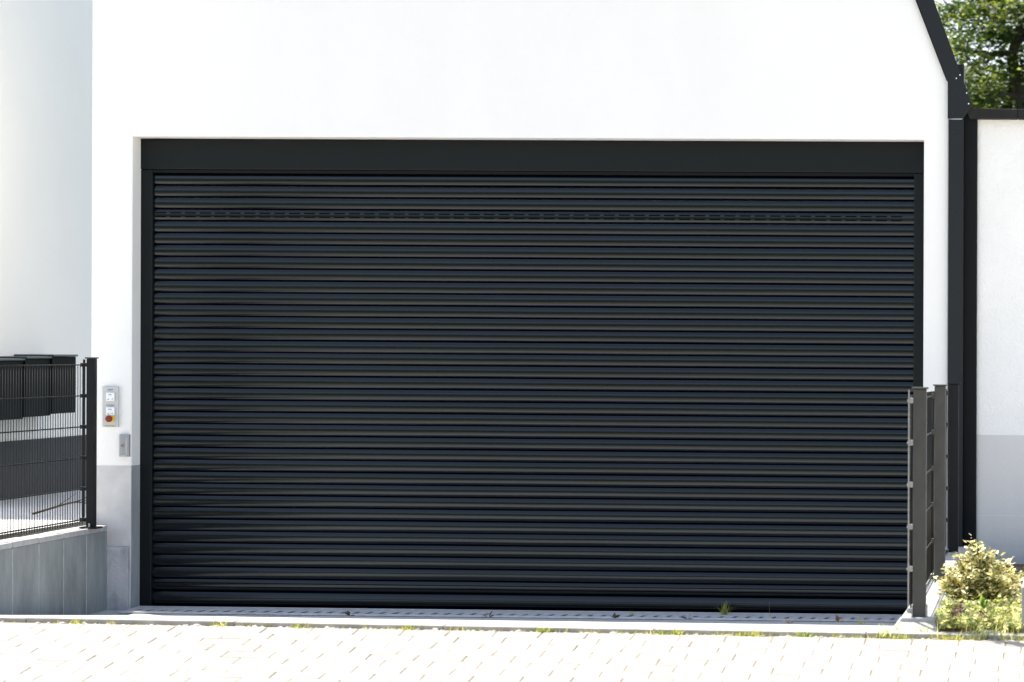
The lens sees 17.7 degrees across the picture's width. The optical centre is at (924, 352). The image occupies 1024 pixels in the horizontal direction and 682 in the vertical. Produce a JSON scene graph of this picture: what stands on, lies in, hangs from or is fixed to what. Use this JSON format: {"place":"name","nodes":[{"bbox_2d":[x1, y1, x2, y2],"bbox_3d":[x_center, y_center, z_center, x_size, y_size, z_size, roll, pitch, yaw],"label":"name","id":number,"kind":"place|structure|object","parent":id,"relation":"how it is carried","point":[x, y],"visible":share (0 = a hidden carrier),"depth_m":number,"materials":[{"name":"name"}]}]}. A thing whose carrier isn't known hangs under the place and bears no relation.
{"place":"outdoors","nodes":[
{"label":"outdoors","id":0,"kind":"place"},
{"bbox_2d":[0,490,85,534],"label":"yard","id":1,"kind":"structure","parent":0,"point":[32,511],"depth_m":22.36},
{"bbox_2d":[0,0,92,539],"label":"side building","id":2,"kind":"structure","parent":1,"relation":"on","point":[46,66],"depth_m":25.03,"materials":[{"name":"white paint"}]},
{"bbox_2d":[0,358,24,419],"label":"letter box","id":3,"kind":"object","parent":2,"relation":"attached to","point":[7,361],"visible":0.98,"depth_m":23.33,"materials":[{"name":"black metal"}]},
{"bbox_2d":[0,356,51,416],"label":"letter box","id":4,"kind":"object","parent":2,"relation":"attached to","point":[36,360],"visible":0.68,"depth_m":23.89,"materials":[{"name":"black metal"}]},
{"bbox_2d":[14,354,77,413],"bbox_3d":[-6.666,0.233,24.540,0.312,0.447,0.659,0,0,3],"label":"letter box","id":5,"kind":"object","parent":2,"relation":"attached to","point":[55,359],"visible":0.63,"depth_m":24.50,"materials":[{"name":"black metal"}]},
{"bbox_2d":[32,494,85,514],"bbox_3d":[-5.797,1.015,22.220,0.230,0.140,1.155,0,0,7],"label":"dead branch","id":6,"kind":"object","parent":1,"relation":"on","point":[58,505],"visible":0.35,"depth_m":21.98,"materials":[{"name":"brown wood"}]},
{"bbox_2d":[16,610,895,631],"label":"ramp","id":7,"kind":"structure","parent":0,"point":[867,626],"depth_m":19.34,"materials":[{"name":"concrete"}]},
{"bbox_2d":[0,525,106,614],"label":"retaining wall","id":8,"kind":"structure","parent":7,"relation":"on","point":[60,572],"depth_m":20.17,"materials":[{"name":"concrete"}]},
{"bbox_2d":[0,357,102,537],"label":"fence","id":9,"kind":"object","parent":8,"relation":"on","point":[90,427],"visible":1,"depth_m":20.42,"materials":[{"name":"metal"}]},
{"bbox_2d":[118,606,902,622],"bbox_3d":[-2.537,1.724,21.041,5.355,0.086,0.450,0,0,3],"label":"drain channel","id":10,"kind":"object","parent":7,"relation":"in","point":[807,617],"visible":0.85,"depth_m":20.99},
{"bbox_2d":[716,602,731,614],"bbox_3d":[-1.278,1.661,21.043,0.271,0.108,0.149,0,0,31],"label":"grass tuft","id":11,"kind":"object","parent":10,"relation":"on","point":[724,612],"visible":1,"depth_m":21.05,"materials":[{"name":"green plant"}]},
{"bbox_2d":[92,0,976,614],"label":"house","id":12,"kind":"structure","parent":7,"relation":"on","point":[558,304],"depth_m":21.33,"materials":[{"name":"white paint"}]},
{"bbox_2d":[102,387,118,426],"bbox_3d":[-5.354,0.354,21.253,0.108,0.265,0.055,0,0,3],"label":"control panel","id":13,"kind":"object","parent":12,"relation":"attached to","point":[110,406],"visible":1,"depth_m":21.26,"materials":[{"name":"white plastic"}]},
{"bbox_2d":[119,434,129,456],"bbox_3d":[-5.260,0.609,21.257,0.068,0.147,0.038,0,0,3],"label":"key switch","id":14,"kind":"object","parent":12,"relation":"attached to","point":[124,445],"visible":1,"depth_m":21.25,"materials":[{"name":"metal"}]},
{"bbox_2d":[140,139,923,614],"bbox_3d":[-2.603,0.178,21.403,5.225,3.180,0.132,0,0,3],"label":"garage door","id":15,"kind":"structure","parent":12,"relation":"in","point":[641,376],"depth_m":21.38,"materials":[{"name":"black metal"}]},
{"bbox_2d":[891,547,971,631],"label":"wall","id":16,"kind":"structure","parent":7,"relation":"on","point":[907,622],"depth_m":15.61,"materials":[{"name":"concrete"}]},
{"bbox_2d":[906,383,959,616],"bbox_3d":[0.071,0.714,17.892,0.105,1.102,5.072,0,0,2],"label":"fence","id":17,"kind":"object","parent":16,"relation":"on","point":[928,455],"visible":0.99,"depth_m":17.70,"materials":[{"name":"metal"}]},
{"bbox_2d":[0,621,1022,681],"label":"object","id":18,"kind":"structure","parent":0,"point":[437,629],"depth_m":15.24,"materials":[{"name":"green plant"}]},
{"bbox_2d":[0,622,1023,681],"bbox_3d":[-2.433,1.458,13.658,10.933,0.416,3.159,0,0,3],"label":"pavement","id":19,"kind":"structure","parent":0,"point":[29,652],"depth_m":14.56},
{"bbox_2d":[0,615,1023,640],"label":"kerb","id":20,"kind":"structure","parent":19,"relation":"on","point":[339,624],"depth_m":15.29,"materials":[{"name":"concrete"}]},
{"bbox_2d":[7,616,1022,640],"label":"grass","id":21,"kind":"structure","parent":19,"relation":"on","point":[678,633],"depth_m":15.19,"materials":[{"name":"green plant"}]},
{"bbox_2d":[21,0,1023,632],"label":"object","id":22,"kind":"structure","parent":0,"point":[941,1],"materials":[{"name":"green plant"}]},
{"bbox_2d":[934,0,1023,119],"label":"tree","id":23,"kind":"object","parent":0,"point":[1009,93],"visible":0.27,"depth_m":45.55,"materials":[{"name":"green plant"}]},
{"bbox_2d":[938,562,1023,632],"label":"planting bed","id":24,"kind":"object","parent":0,"point":[1018,567],"visible":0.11,"depth_m":15.40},
{"bbox_2d":[875,567,1023,638],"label":"ground cover","id":25,"kind":"object","parent":24,"relation":"on","point":[971,620],"visible":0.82,"depth_m":15.40,"materials":[{"name":"green plant"}]},
{"bbox_2d":[945,601,1006,622],"bbox_3d":[0.253,1.259,15.655,0.304,0.074,0.725,0,0,3],"label":"ground cover","id":26,"kind":"object","parent":24,"relation":"on","point":[955,613],"visible":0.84,"depth_m":15.52,"materials":[{"name":"green plant"}]},
{"bbox_2d":[930,534,1023,601],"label":"bush","id":27,"kind":"object","parent":24,"relation":"on","point":[975,573],"visible":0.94,"depth_m":16.36,"materials":[{"name":"green plant"}]},
{"bbox_2d":[976,594,990,609],"bbox_3d":[0.292,1.225,15.806,0.065,0.108,0.066,0,0,-24],"label":"leafy weed","id":28,"kind":"object","parent":24,"relation":"on","point":[982,600],"visible":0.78,"depth_m":15.79,"materials":[{"name":"green plant"}]},
{"bbox_2d":[942,3,1023,102],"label":"tree","id":29,"kind":"object","parent":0,"point":[970,42],"depth_m":49.47,"materials":[{"name":"green plant"}]},
{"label":"path","id":30,"kind":"structure","parent":0,"visible":0},
{"bbox_2d":[967,108,1023,563],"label":"garden wall","id":31,"kind":"structure","parent":30,"relation":"on","point":[1000,364],"depth_m":21.06,"materials":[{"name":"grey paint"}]},
{"bbox_2d":[1021,581,1023,632],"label":"edging wall","id":32,"kind":"structure","parent":30,"relation":"on","point":[1022,611],"depth_m":15.31,"materials":[{"name":"concrete"}]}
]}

